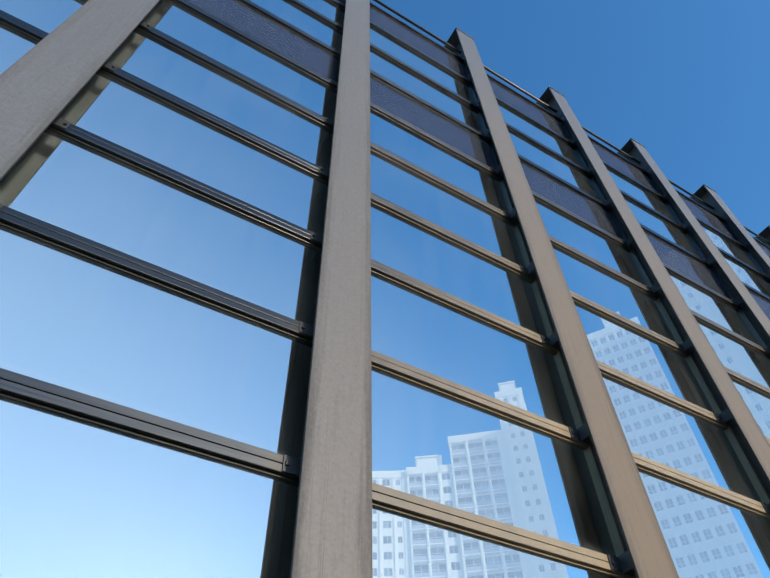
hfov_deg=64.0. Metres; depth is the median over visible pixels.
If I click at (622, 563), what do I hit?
barrier brackets
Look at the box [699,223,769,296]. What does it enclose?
glass barrier
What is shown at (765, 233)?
barrier post
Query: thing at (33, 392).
barrier frames
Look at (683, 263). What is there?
spandrel panel
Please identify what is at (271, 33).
spandrel panel
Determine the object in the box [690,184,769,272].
barrier post
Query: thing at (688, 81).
sky
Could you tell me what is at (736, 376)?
barrier frames
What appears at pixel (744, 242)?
barrier brackets
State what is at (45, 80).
barrier post
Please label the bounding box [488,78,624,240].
spandrel panel
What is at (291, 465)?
barrier brackets
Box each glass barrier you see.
[0,0,85,74]
[0,0,344,577]
[370,26,620,577]
[497,102,769,577]
[606,167,769,437]
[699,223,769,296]
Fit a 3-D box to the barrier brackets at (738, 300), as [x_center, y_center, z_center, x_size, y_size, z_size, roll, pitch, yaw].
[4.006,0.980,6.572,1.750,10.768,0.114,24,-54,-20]
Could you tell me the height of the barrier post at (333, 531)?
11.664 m
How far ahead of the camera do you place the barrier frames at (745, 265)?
10.61 m
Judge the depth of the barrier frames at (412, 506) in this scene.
4.33 m
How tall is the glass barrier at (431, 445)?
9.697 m
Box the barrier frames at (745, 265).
[674,188,769,301]
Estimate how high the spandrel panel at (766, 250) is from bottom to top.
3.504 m
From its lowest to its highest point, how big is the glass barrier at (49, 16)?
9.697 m
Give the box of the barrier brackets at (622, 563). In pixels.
[456,52,633,573]
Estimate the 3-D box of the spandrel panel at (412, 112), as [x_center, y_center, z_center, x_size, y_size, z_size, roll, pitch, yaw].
[0.436,-2.764,7.982,1.920,3.504,0.016,24,-54,-20]
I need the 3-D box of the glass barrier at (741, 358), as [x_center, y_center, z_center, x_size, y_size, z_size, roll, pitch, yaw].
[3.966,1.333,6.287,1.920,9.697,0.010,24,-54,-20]
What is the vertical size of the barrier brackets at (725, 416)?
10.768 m
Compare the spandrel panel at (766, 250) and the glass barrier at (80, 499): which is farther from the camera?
the spandrel panel at (766, 250)
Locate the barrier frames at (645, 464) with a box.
[486,73,769,577]
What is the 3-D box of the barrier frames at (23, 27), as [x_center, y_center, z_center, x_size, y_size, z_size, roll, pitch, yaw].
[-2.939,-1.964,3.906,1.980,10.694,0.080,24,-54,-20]
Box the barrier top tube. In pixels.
[373,0,769,244]
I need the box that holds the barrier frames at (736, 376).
[586,134,769,443]
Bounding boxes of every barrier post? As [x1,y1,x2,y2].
[0,0,159,180]
[290,0,372,577]
[444,28,678,577]
[536,86,769,495]
[617,138,769,346]
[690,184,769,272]
[754,225,769,246]
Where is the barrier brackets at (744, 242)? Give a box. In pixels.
[717,212,769,277]
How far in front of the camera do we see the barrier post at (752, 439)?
6.60 m
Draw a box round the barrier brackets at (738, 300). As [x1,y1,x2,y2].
[641,165,769,353]
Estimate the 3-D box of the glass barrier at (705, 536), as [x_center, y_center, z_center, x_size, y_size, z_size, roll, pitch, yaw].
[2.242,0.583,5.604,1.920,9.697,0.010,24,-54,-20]
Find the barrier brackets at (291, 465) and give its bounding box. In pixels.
[0,2,344,476]
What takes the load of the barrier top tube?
attached to the barrier
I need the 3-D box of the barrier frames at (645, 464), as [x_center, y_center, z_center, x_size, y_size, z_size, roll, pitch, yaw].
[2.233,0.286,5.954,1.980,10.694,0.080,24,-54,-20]
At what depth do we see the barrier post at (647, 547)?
4.58 m
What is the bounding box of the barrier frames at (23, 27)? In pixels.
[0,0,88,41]
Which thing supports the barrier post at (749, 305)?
on the barrier plinth wall
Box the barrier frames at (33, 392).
[0,0,344,483]
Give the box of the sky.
[370,0,769,236]
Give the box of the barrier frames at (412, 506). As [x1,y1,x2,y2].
[370,2,635,577]
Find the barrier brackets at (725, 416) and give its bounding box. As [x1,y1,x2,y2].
[554,112,769,513]
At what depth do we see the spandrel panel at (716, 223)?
11.08 m

